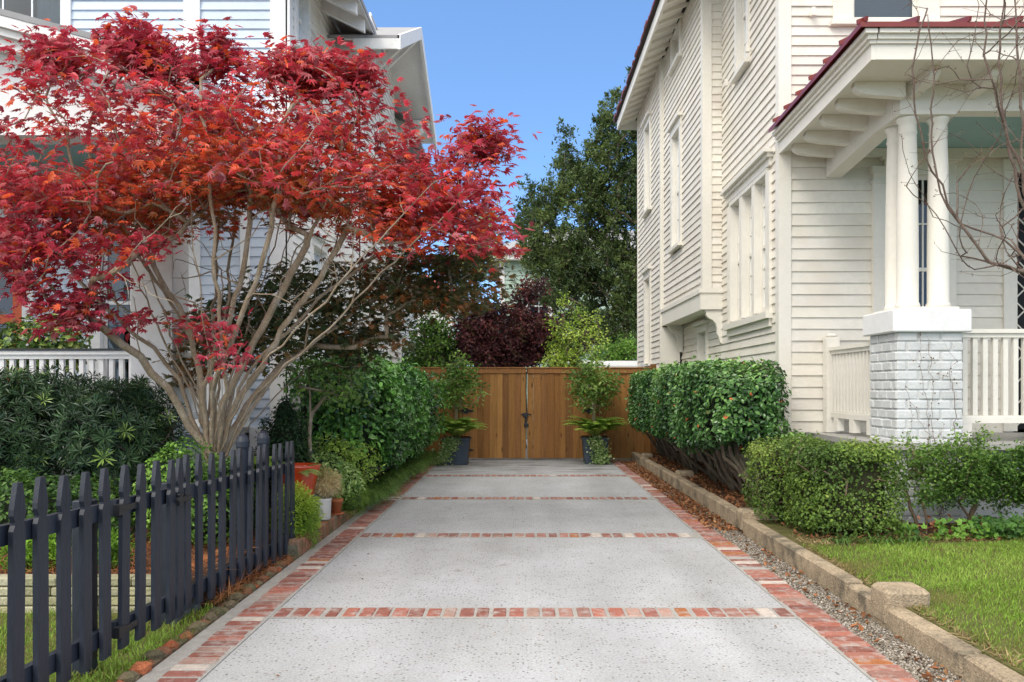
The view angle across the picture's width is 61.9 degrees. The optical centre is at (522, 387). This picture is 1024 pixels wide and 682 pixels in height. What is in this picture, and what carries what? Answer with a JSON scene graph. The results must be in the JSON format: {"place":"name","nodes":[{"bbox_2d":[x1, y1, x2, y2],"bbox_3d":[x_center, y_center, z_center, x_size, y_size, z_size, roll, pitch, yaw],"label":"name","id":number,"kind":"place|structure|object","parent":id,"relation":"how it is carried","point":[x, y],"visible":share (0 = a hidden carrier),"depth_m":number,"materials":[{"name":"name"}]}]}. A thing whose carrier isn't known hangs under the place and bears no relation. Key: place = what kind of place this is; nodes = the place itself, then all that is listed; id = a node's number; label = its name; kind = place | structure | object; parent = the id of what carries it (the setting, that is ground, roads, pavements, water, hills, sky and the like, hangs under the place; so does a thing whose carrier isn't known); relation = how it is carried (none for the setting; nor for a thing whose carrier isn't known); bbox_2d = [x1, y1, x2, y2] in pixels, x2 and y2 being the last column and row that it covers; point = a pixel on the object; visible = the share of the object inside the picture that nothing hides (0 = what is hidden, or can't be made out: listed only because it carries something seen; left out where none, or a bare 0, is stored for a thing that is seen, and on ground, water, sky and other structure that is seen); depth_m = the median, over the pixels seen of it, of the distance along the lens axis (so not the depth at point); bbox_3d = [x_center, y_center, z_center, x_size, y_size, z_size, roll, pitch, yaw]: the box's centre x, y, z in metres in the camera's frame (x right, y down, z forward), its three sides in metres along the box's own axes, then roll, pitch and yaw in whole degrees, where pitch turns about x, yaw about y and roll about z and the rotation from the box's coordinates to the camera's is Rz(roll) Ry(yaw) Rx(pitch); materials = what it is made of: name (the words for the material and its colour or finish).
{"place":"outdoors","nodes":[
{"label":"outdoors","id":0,"kind":"place"},
{"bbox_2d":[0,602,212,681],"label":"lawn ground","id":1,"kind":"structure","parent":0,"point":[52,629],"depth_m":4.92,"materials":[{"name":"plant"}]},
{"bbox_2d":[0,468,111,681],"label":"picket fence","id":2,"kind":"object","parent":1,"relation":"on","point":[86,518],"visible":0.95,"depth_m":3.92,"materials":[{"name":"blue paint"}]},
{"bbox_2d":[0,574,150,612],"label":"retaining wall","id":3,"kind":"structure","parent":1,"relation":"on","point":[52,593],"depth_m":5.50,"materials":[{"name":"stone"}]},
{"bbox_2d":[161,430,294,625],"bbox_3d":[-2.105,0.915,6.349,0.196,1.130,2.300,0,0,2],"label":"picket fence","id":4,"kind":"object","parent":1,"relation":"on","point":[245,477],"visible":0.91,"depth_m":6.14,"materials":[{"name":"blue paint"}]},
{"bbox_2d":[110,458,191,649],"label":"picket gate","id":5,"kind":"structure","parent":4,"relation":"attached to","point":[170,602],"depth_m":4.80,"materials":[{"name":"blue paint"}]},
{"bbox_2d":[49,586,245,681],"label":"verge grass","id":6,"kind":"structure","parent":0,"point":[104,670],"depth_m":4.34,"materials":[{"name":"green plant"}]},
{"bbox_2d":[0,464,402,607],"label":"planting bed","id":7,"kind":"object","parent":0,"point":[205,573],"visible":0.1,"depth_m":6.29,"materials":[{"name":"soil"}]},
{"bbox_2d":[0,533,71,571],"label":"asparagus fern","id":8,"kind":"object","parent":7,"relation":"on","point":[52,550],"visible":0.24,"depth_m":5.82,"materials":[{"name":"green plant"}]},
{"bbox_2d":[0,363,81,496],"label":"podocarpus shrub","id":9,"kind":"object","parent":7,"relation":"on","point":[24,419],"visible":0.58,"depth_m":7.64,"materials":[{"name":"green plant"}]},
{"bbox_2d":[0,466,147,547],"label":"box hedge","id":10,"kind":"object","parent":7,"relation":"on","point":[52,498],"visible":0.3,"depth_m":6.64,"materials":[{"name":"green plant"}]},
{"bbox_2d":[38,371,188,519],"bbox_3d":[-3.736,0.563,7.781,1.339,1.479,1.222,0,0,44],"label":"podocarpus shrub","id":11,"kind":"object","parent":7,"relation":"on","point":[129,428],"visible":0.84,"depth_m":7.52,"materials":[{"name":"green plant"}]},
{"bbox_2d":[98,527,134,571],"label":"asparagus fern","id":12,"kind":"object","parent":7,"relation":"on","point":[114,546],"visible":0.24,"depth_m":5.87,"materials":[{"name":"green plant"}]},
{"bbox_2d":[0,526,303,605],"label":"pine straw","id":13,"kind":"object","parent":7,"relation":"on","point":[216,596],"visible":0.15,"depth_m":6.08,"materials":[{"name":"brown plant"}]},
{"bbox_2d":[132,436,236,546],"bbox_3d":[-2.654,0.835,6.825,0.892,0.884,0.825,0,0,0],"label":"boxwood shrub","id":14,"kind":"object","parent":7,"relation":"on","point":[165,458],"visible":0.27,"depth_m":6.70,"materials":[{"name":"green plant"}]},
{"bbox_2d":[191,547,228,569],"bbox_3d":[-2.308,1.353,6.085,0.095,0.234,1.190,0,0,0],"label":"brick edging","id":15,"kind":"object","parent":7,"relation":"on","point":[216,555],"depth_m":6.25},
{"bbox_2d":[204,457,270,536],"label":"boxwood shrub","id":16,"kind":"object","parent":7,"relation":"on","point":[254,493],"visible":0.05,"depth_m":7.17,"materials":[{"name":"green plant"}]},
{"bbox_2d":[202,455,284,469],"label":"fern","id":17,"kind":"object","parent":7,"relation":"on","point":[270,462],"visible":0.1,"depth_m":8.22,"materials":[{"name":"green plant"}]},
{"bbox_2d":[0,4,541,466],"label":"maple tree","id":18,"kind":"object","parent":7,"relation":"on","point":[284,190],"visible":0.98,"depth_m":7.20,"materials":[{"name":"red plant"}]},
{"bbox_2d":[253,396,318,506],"bbox_3d":[-2.519,0.683,8.984,0.778,1.214,0.720,0,0,0],"label":"cypress shrub","id":19,"kind":"object","parent":7,"relation":"on","point":[284,429],"visible":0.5,"depth_m":8.89,"materials":[{"name":"green plant"}]},
{"bbox_2d":[269,480,324,547],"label":"asparagus fern","id":20,"kind":"object","parent":7,"relation":"on","point":[305,513],"visible":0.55,"depth_m":7.60,"materials":[{"name":"green plant"}]},
{"bbox_2d":[311,494,318,518],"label":"succulent plant","id":21,"kind":"object","parent":7,"relation":"on","point":[315,501],"visible":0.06,"depth_m":8.34,"materials":[{"name":"green plant"}]},
{"bbox_2d":[267,333,378,461],"bbox_3d":[-2.113,0.368,8.899,1.163,1.965,1.417,0,0,0],"label":"sapling","id":22,"kind":"object","parent":7,"relation":"on","point":[304,361],"visible":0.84,"depth_m":8.87,"materials":[{"name":"green plant"}]},
{"bbox_2d":[306,451,365,509],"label":"variegated shrub","id":23,"kind":"object","parent":7,"relation":"on","point":[348,476],"visible":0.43,"depth_m":9.12,"materials":[{"name":"green plant"}]},
{"bbox_2d":[307,431,386,485],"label":"azalea shrub","id":24,"kind":"object","parent":7,"relation":"on","point":[360,464],"visible":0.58,"depth_m":9.67,"materials":[{"name":"green plant"}]},
{"bbox_2d":[342,479,370,516],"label":"fern","id":25,"kind":"object","parent":7,"relation":"on","point":[352,503],"visible":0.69,"depth_m":9.16,"materials":[{"name":"green plant"}]},
{"bbox_2d":[281,347,450,486],"bbox_3d":[-2.146,0.317,12.858,1.754,1.967,6.297,0,0,0],"label":"camellia hedge","id":26,"kind":"object","parent":7,"relation":"on","point":[395,421],"visible":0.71,"depth_m":10.56,"materials":[{"name":"green plant"}]},
{"bbox_2d":[356,449,439,509],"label":"mondo grass","id":27,"kind":"structure","parent":7,"relation":"on","point":[385,485],"depth_m":11.74,"materials":[{"name":"green plant"}]},
{"bbox_2d":[402,311,462,366],"bbox_3d":[-2.230,-0.316,20.538,2.227,3.562,1.735,0,0,0],"label":"laurel tree","id":28,"kind":"object","parent":7,"relation":"on","point":[431,350],"visible":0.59,"depth_m":20.22,"materials":[{"name":"green plant"}]},
{"bbox_2d":[429,197,512,365],"bbox_3d":[-1.782,-2.819,32.044,2.819,8.564,2.739,0,0,35],"label":"pecan tree","id":29,"kind":"object","parent":7,"relation":"on","point":[501,262],"visible":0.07,"depth_m":31.87,"materials":[{"name":"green plant"}]},
{"bbox_2d":[0,0,438,491],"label":"clapboard house","id":30,"kind":"structure","parent":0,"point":[403,48],"depth_m":10.98,"materials":[{"name":"blue paint"}]},
{"bbox_2d":[0,224,21,379],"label":"door","id":31,"kind":"structure","parent":30,"relation":"in","point":[5,303],"depth_m":11.48,"materials":[{"name":"orange paint"}]},
{"bbox_2d":[0,0,71,25],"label":"window","id":32,"kind":"structure","parent":30,"relation":"in","point":[58,11],"depth_m":11.14,"materials":[{"name":"white glass"}]},
{"bbox_2d":[0,313,96,391],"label":"potted plant","id":33,"kind":"object","parent":30,"relation":"on","point":[14,338],"visible":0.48,"depth_m":9.34,"materials":[{"name":"green plant"}]},
{"bbox_2d":[87,194,129,388],"bbox_3d":[-5.020,-1.100,11.303,1.400,3.000,0.815,0,0,0],"label":"door","id":34,"kind":"structure","parent":30,"relation":"in","point":[100,340],"depth_m":11.14,"materials":[{"name":"white glass"}]},
{"bbox_2d":[293,0,310,51],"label":"window","id":35,"kind":"structure","parent":30,"relation":"in","point":[302,8],"depth_m":11.87,"materials":[{"name":"white glass"}]},
{"bbox_2d":[309,230,332,359],"bbox_3d":[-3.037,-1.203,12.600,0.245,2.055,1.140,0,0,0],"label":"window","id":36,"kind":"structure","parent":30,"relation":"in","point":[314,253],"depth_m":12.70,"materials":[{"name":"white glass"}]},
{"bbox_2d":[376,258,392,362],"bbox_3d":[-2.618,-1.403,15.850,0.245,1.855,1.340,0,0,0],"label":"window","id":37,"kind":"structure","parent":30,"relation":"in","point":[378,316],"depth_m":16.21,"materials":[{"name":"white glass"}]},
{"bbox_2d":[376,103,393,195],"bbox_3d":[-2.618,-4.203,15.850,0.245,1.655,1.540,0,0,0],"label":"window","id":38,"kind":"structure","parent":30,"relation":"in","point":[379,119],"depth_m":15.71,"materials":[{"name":"white glass"}]},
{"bbox_2d":[208,429,630,607],"bbox_3d":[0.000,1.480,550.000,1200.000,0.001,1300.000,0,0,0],"label":"ground","id":39,"kind":"structure","parent":0,"point":[220,603],"depth_m":6.66,"materials":[{"name":"brown soil"}]},
{"bbox_2d":[139,477,403,678],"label":"verge soil","id":40,"kind":"structure","parent":39,"relation":"on","point":[361,507],"depth_m":5.66,"materials":[{"name":"brown soil"}]},
{"bbox_2d":[114,554,297,681],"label":"brick edging","id":41,"kind":"object","parent":40,"relation":"on","point":[137,671],"visible":0.88,"depth_m":5.07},
{"bbox_2d":[277,508,357,556],"bbox_3d":[-2.121,1.385,8.576,0.439,0.170,2.652,0,0,0],"label":"brick border","id":42,"kind":"object","parent":40,"relation":"on","point":[327,527],"visible":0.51,"depth_m":8.05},
{"bbox_2d":[283,463,320,496],"bbox_3d":[-2.190,1.030,8.350,0.444,0.560,0.444,0,0,0],"label":"glazed pot","id":43,"kind":"object","parent":42,"relation":"on","point":[310,479],"visible":0.27,"depth_m":8.22,"materials":[{"name":"red ceramic"}]},
{"bbox_2d":[297,464,325,475],"bbox_3d":[-2.251,0.792,8.275,0.669,0.096,0.517,0,0,0],"label":"bromeliad","id":44,"kind":"object","parent":43,"relation":"in","point":[306,471],"visible":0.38,"depth_m":8.14,"materials":[{"name":"green plant"}]},
{"bbox_2d":[316,497,331,520],"bbox_3d":[-1.975,1.196,8.450,0.176,0.213,0.176,0,0,0],"label":"white pot","id":45,"kind":"object","parent":42,"relation":"on","point":[326,506],"visible":0.7,"depth_m":8.39,"materials":[{"name":"white ceramic"}]},
{"bbox_2d":[314,464,342,498],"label":"feathery plant","id":46,"kind":"object","parent":45,"relation":"in","point":[325,488],"visible":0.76,"depth_m":8.44,"materials":[{"name":"beige plant"}]},
{"bbox_2d":[331,498,343,514],"bbox_3d":[-1.930,1.229,8.840,0.176,0.158,0.176,0,0,0],"label":"terracotta pot","id":47,"kind":"object","parent":42,"relation":"on","point":[336,505],"visible":0.73,"depth_m":8.79,"materials":[{"name":"orange ceramic"}]},
{"bbox_2d":[328,483,344,499],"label":"feathery shrub","id":48,"kind":"object","parent":47,"relation":"on","point":[338,493],"visible":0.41,"depth_m":8.84,"materials":[{"name":"green plant"}]},
{"bbox_2d":[414,367,462,456],"bbox_3d":[-2.050,0.517,17.233,1.700,1.866,0.235,0,0,0],"label":"wooden fence","id":49,"kind":"object","parent":39,"relation":"on","point":[435,445],"visible":0.12,"depth_m":17.16,"materials":[{"name":"brown wood"}]},
{"bbox_2d":[417,280,460,366],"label":"red roofed house","id":50,"kind":"structure","parent":39,"relation":"on","point":[438,319],"depth_m":37.00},
{"bbox_2d":[490,230,636,370],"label":"green house","id":51,"kind":"structure","parent":39,"relation":"on","point":[516,264],"depth_m":37.98,"materials":[{"name":"paint"}]},
{"bbox_2d":[524,281,551,315],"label":"window","id":52,"kind":"structure","parent":51,"relation":"in","point":[524,281],"depth_m":38.13,"materials":[{"name":"glass"}]},
{"bbox_2d":[593,364,655,457],"bbox_3d":[2.061,0.485,17.220,1.264,1.930,0.237,0,0,1],"label":"wooden fence","id":53,"kind":"object","parent":39,"relation":"on","point":[626,440],"visible":0.3,"depth_m":17.16,"materials":[{"name":"brown wood"}]},
{"bbox_2d":[622,460,965,681],"bbox_3d":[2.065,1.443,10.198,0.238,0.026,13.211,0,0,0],"label":"gravel","id":54,"kind":"structure","parent":39,"relation":"on","point":[911,669],"depth_m":5.34,"materials":[{"name":"grey gravel"}]},
{"bbox_2d":[631,452,1023,681],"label":"garden kerb","id":55,"kind":"structure","parent":39,"relation":"on","point":[884,604],"depth_m":5.29,"materials":[{"name":"concrete"}]},
{"bbox_2d":[363,0,653,365],"label":"sky","id":56,"kind":"structure","parent":0,"point":[540,62],"materials":[{"name":"blue"}]},
{"bbox_2d":[200,439,871,681],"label":"driveway","id":57,"kind":"structure","parent":0,"point":[530,572],"depth_m":5.88,"materials":[{"name":"grey concrete"}]},
{"bbox_2d":[442,436,471,464],"bbox_3d":[-1.240,1.190,16.250,0.530,0.520,0.530,0,0,0],"label":"planter","id":58,"kind":"object","parent":57,"relation":"on","point":[461,457],"visible":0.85,"depth_m":16.03,"materials":[{"name":"ceramic"}]},
{"bbox_2d":[428,435,462,465],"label":"ivy","id":59,"kind":"object","parent":58,"relation":"attached to","point":[443,455],"visible":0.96,"depth_m":15.91,"materials":[{"name":"green plant"}]},
{"bbox_2d":[429,347,490,436],"bbox_3d":[-1.275,0.085,16.246,1.129,1.733,1.162,0,0,34],"label":"standard tree","id":60,"kind":"object","parent":58,"relation":"in","point":[453,372],"visible":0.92,"depth_m":16.13,"materials":[{"name":"green plant"}]},
{"bbox_2d":[435,416,488,435],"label":"fern","id":61,"kind":"object","parent":58,"relation":"on","point":[460,426],"visible":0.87,"depth_m":15.95,"materials":[{"name":"green plant"}]},
{"bbox_2d":[458,367,531,457],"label":"wooden gate","id":62,"kind":"structure","parent":57,"relation":"on","point":[502,413],"depth_m":17.16,"materials":[{"name":"brown wood"}]},
{"bbox_2d":[446,272,569,447],"bbox_3d":[-0.293,-0.604,20.026,3.049,4.202,2.178,0,0,0],"label":"plum tree","id":63,"kind":"object","parent":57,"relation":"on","point":[517,335],"visible":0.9,"depth_m":19.65,"materials":[{"name":"purple plant"}]},
{"bbox_2d":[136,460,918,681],"bbox_3d":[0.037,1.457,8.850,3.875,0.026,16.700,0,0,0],"label":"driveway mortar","id":64,"kind":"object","parent":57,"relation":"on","point":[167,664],"visible":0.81,"depth_m":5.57,"materials":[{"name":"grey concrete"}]},
{"bbox_2d":[156,460,918,681],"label":"driveway brick paving","id":65,"kind":"structure","parent":57,"relation":"on","point":[841,637],"depth_m":5.54,"materials":[{"name":"red brick"}]},
{"bbox_2d":[527,367,596,457],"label":"wooden gate","id":66,"kind":"structure","parent":57,"relation":"on","point":[549,435],"depth_m":17.16,"materials":[{"name":"brown wood"}]},
{"bbox_2d":[535,290,609,366],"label":"yellow green shrub","id":67,"kind":"object","parent":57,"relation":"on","point":[565,350],"visible":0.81,"depth_m":19.04,"materials":[{"name":"green plant"}]},
{"bbox_2d":[580,435,609,463],"bbox_3d":[1.400,1.190,16.450,0.530,0.520,0.530,0,0,0],"label":"planter","id":68,"kind":"object","parent":57,"relation":"on","point":[587,458],"visible":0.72,"depth_m":16.23,"materials":[{"name":"ceramic"}]},
{"bbox_2d":[562,351,626,435],"bbox_3d":[1.391,0.108,16.486,1.246,1.686,1.095,0,0,0],"label":"standard tree","id":69,"kind":"object","parent":68,"relation":"in","point":[591,383],"visible":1,"depth_m":16.36,"materials":[{"name":"green plant"}]},
{"bbox_2d":[560,416,628,435],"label":"fern","id":70,"kind":"object","parent":68,"relation":"on","point":[598,425],"visible":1,"depth_m":16.20,"materials":[{"name":"green plant"}]},
{"bbox_2d":[584,434,614,464],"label":"ivy","id":71,"kind":"object","parent":68,"relation":"in","point":[599,450],"visible":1,"depth_m":16.10,"materials":[{"name":"green plant"}]},
{"bbox_2d":[640,453,978,534],"bbox_3d":[8.145,1.325,12.275,11.710,0.050,9.450,0,0,0],"label":"planting bed","id":72,"kind":"object","parent":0,"point":[928,531],"visible":0.05,"depth_m":10.32,"materials":[{"name":"soil"}]},
{"bbox_2d":[624,355,813,501],"bbox_3d":[2.556,0.460,12.990,1.500,1.809,7.534,0,0,0],"label":"camellia hedge","id":73,"kind":"object","parent":72,"relation":"on","point":[703,410],"visible":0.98,"depth_m":10.09,"materials":[{"name":"green plant"}]},
{"bbox_2d":[739,434,822,524],"bbox_3d":[2.668,0.914,8.519,0.944,0.948,1.130,0,0,0],"label":"boxwood shrub","id":74,"kind":"object","parent":72,"relation":"on","point":[768,492],"visible":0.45,"depth_m":8.20,"materials":[{"name":"green plant"}]},
{"bbox_2d":[620,452,1020,681],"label":"fallen leaves","id":75,"kind":"object","parent":72,"relation":"on","point":[638,469],"visible":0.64,"depth_m":9.97,"materials":[{"name":"brown plant"}]},
{"bbox_2d":[884,431,947,529],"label":"boxwood shrub","id":76,"kind":"object","parent":72,"relation":"on","point":[918,458],"visible":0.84,"depth_m":7.71,"materials":[{"name":"green plant"}]},
{"bbox_2d":[907,477,949,533],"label":"boxwood shrub","id":77,"kind":"object","parent":72,"relation":"on","point":[923,495],"visible":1,"depth_m":7.57,"materials":[{"name":"green plant"}]},
{"bbox_2d":[915,421,1023,528],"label":"boxwood shrub","id":78,"kind":"object","parent":72,"relation":"on","point":[974,473],"visible":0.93,"depth_m":7.63,"materials":[{"name":"green plant"}]},
{"bbox_2d":[984,437,1023,513],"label":"boxwood shrub","id":79,"kind":"object","parent":72,"relation":"on","point":[1018,450],"visible":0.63,"depth_m":7.76,"materials":[{"name":"green plant"}]},
{"bbox_2d":[656,449,1023,675],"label":"lawn ground","id":80,"kind":"structure","parent":0,"point":[785,530],"depth_m":5.78,"materials":[{"name":"green plant"}]},
{"bbox_2d":[506,66,636,350],"bbox_3d":[2.867,-4.643,28.203,6.956,12.261,5.990,0,0,0],"label":"cedar tree","id":81,"kind":"object","parent":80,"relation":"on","point":[555,262],"visible":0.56,"depth_m":27.25,"materials":[{"name":"green plant"}]},
{"bbox_2d":[567,361,636,418],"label":"garden shed","id":82,"kind":"structure","parent":80,"relation":"on","point":[622,363],"depth_m":21.98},
{"bbox_2d":[583,331,636,360],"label":"green shrub","id":83,"kind":"object","parent":80,"relation":"on","point":[617,352],"visible":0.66,"depth_m":23.74,"materials":[{"name":"green plant"}]},
{"bbox_2d":[614,0,1023,522],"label":"clapboard house","id":84,"kind":"structure","parent":80,"relation":"on","point":[790,225],"depth_m":10.28,"materials":[{"name":"beige paint"}]},
{"bbox_2d":[640,266,651,366],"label":"window","id":85,"kind":"structure","parent":84,"relation":"in","point":[647,272],"depth_m":19.10,"materials":[{"name":"white glass"}]},
{"bbox_2d":[641,110,651,217],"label":"window","id":86,"kind":"structure","parent":84,"relation":"in","point":[646,123],"depth_m":19.10,"materials":[{"name":"white glass"}]},
{"bbox_2d":[666,111,682,253],"bbox_3d":[2.855,-3.703,15.600,0.254,2.355,1.101,0,0,0],"label":"window","id":87,"kind":"structure","parent":84,"relation":"in","point":[675,127],"depth_m":15.90,"materials":[{"name":"white glass"}]},
{"bbox_2d":[667,18,682,76],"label":"window","id":88,"kind":"structure","parent":84,"relation":"in","point":[676,53],"depth_m":15.74,"materials":[{"name":"white glass"}]},
{"bbox_2d":[692,320,708,362],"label":"window","id":89,"kind":"structure","parent":84,"relation":"in","point":[702,327],"depth_m":15.15,"materials":[{"name":"white glass"}]},
{"bbox_2d":[729,193,743,321],"bbox_3d":[3.193,-1.880,12.445,0.205,1.780,0.691,0,0,0],"label":"window","id":90,"kind":"structure","parent":84,"relation":"in","point":[734,206],"depth_m":12.72,"materials":[{"name":"white glass"}]},
{"bbox_2d":[730,0,750,83],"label":"window","id":91,"kind":"structure","parent":84,"relation":"in","point":[742,31],"depth_m":12.35,"materials":[{"name":"white glass"}]},
{"bbox_2d":[740,182,755,317],"bbox_3d":[3.185,-1.880,11.765,0.205,1.780,0.691,0,0,0],"label":"window","id":92,"kind":"structure","parent":84,"relation":"in","point":[746,195],"depth_m":12.04,"materials":[{"name":"white glass"}]},
{"bbox_2d":[752,168,769,313],"bbox_3d":[3.178,-1.880,11.085,0.205,1.780,0.691,0,0,0],"label":"window","id":93,"kind":"structure","parent":84,"relation":"in","point":[759,183],"depth_m":11.36,"materials":[{"name":"white wood"}]},
{"bbox_2d":[829,0,944,26],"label":"window","id":94,"kind":"structure","parent":84,"relation":"in","point":[846,13],"depth_m":10.34,"materials":[{"name":"white wood"}]},
{"bbox_2d":[879,154,962,306],"bbox_3d":[4.790,-1.435,10.603,1.140,2.870,0.815,0,0,0],"label":"window","id":95,"kind":"structure","parent":84,"relation":"in","point":[952,158],"depth_m":10.26,"materials":[{"name":"white wood"}]},
{"bbox_2d":[902,332,958,518],"bbox_3d":[3.917,0.387,8.166,0.562,1.854,0.040,0,0,0],"label":"dead vine","id":96,"kind":"object","parent":84,"relation":"attached to","point":[942,507],"visible":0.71,"depth_m":8.17,"materials":[{"name":"brown plant"}]},
{"bbox_2d":[1017,174,1023,428],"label":"door","id":97,"kind":"structure","parent":84,"relation":"in","point":[1020,280],"depth_m":10.35,"materials":[{"name":"white wood"}]},
{"bbox_2d":[820,531,871,545],"bbox_3d":[2.712,1.324,7.167,0.545,0.226,0.430,0,0,0],"label":"liriope","id":98,"kind":"object","parent":80,"relation":"on","point":[843,539],"visible":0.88,"depth_m":7.15,"materials":[{"name":"green plant"}]},
{"bbox_2d":[780,432,914,538],"bbox_3d":[2.874,0.876,7.683,1.113,1.000,0.863,0,0,0],"label":"boxwood shrub","id":99,"kind":"object","parent":80,"relation":"on","point":[839,487],"visible":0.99,"depth_m":7.40,"materials":[{"name":"green plant"}]},
{"bbox_2d":[852,532,919,547],"bbox_3d":[3.018,1.307,7.143,0.425,0.214,0.549,0,0,-25],"label":"liriope","id":100,"kind":"object","parent":80,"relation":"on","point":[874,539],"visible":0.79,"depth_m":7.14,"materials":[{"name":"green plant"}]},
{"bbox_2d":[788,532,1023,669],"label":"dry thatch","id":101,"kind":"object","parent":80,"relation":"on","point":[920,606],"visible":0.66,"depth_m":5.97,"materials":[{"name":"brown plant"}]},
{"bbox_2d":[880,530,933,546],"bbox_3d":[3.276,1.311,7.200,0.537,0.205,0.494,0,0,-21],"label":"liriope","id":102,"kind":"object","parent":80,"relation":"on","point":[910,536],"visible":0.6,"depth_m":7.16,"materials":[{"name":"green plant"}]},
{"bbox_2d":[894,0,1023,277],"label":"bare tree","id":103,"kind":"object","parent":80,"relation":"on","point":[1009,146],"visible":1,"depth_m":6.18,"materials":[{"name":"brown plant"}]},
{"bbox_2d":[894,511,1023,541],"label":"ivy","id":104,"kind":"object","parent":80,"relation":"on","point":[988,526],"visible":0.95,"depth_m":7.33,"materials":[{"name":"green plant"}]}
]}

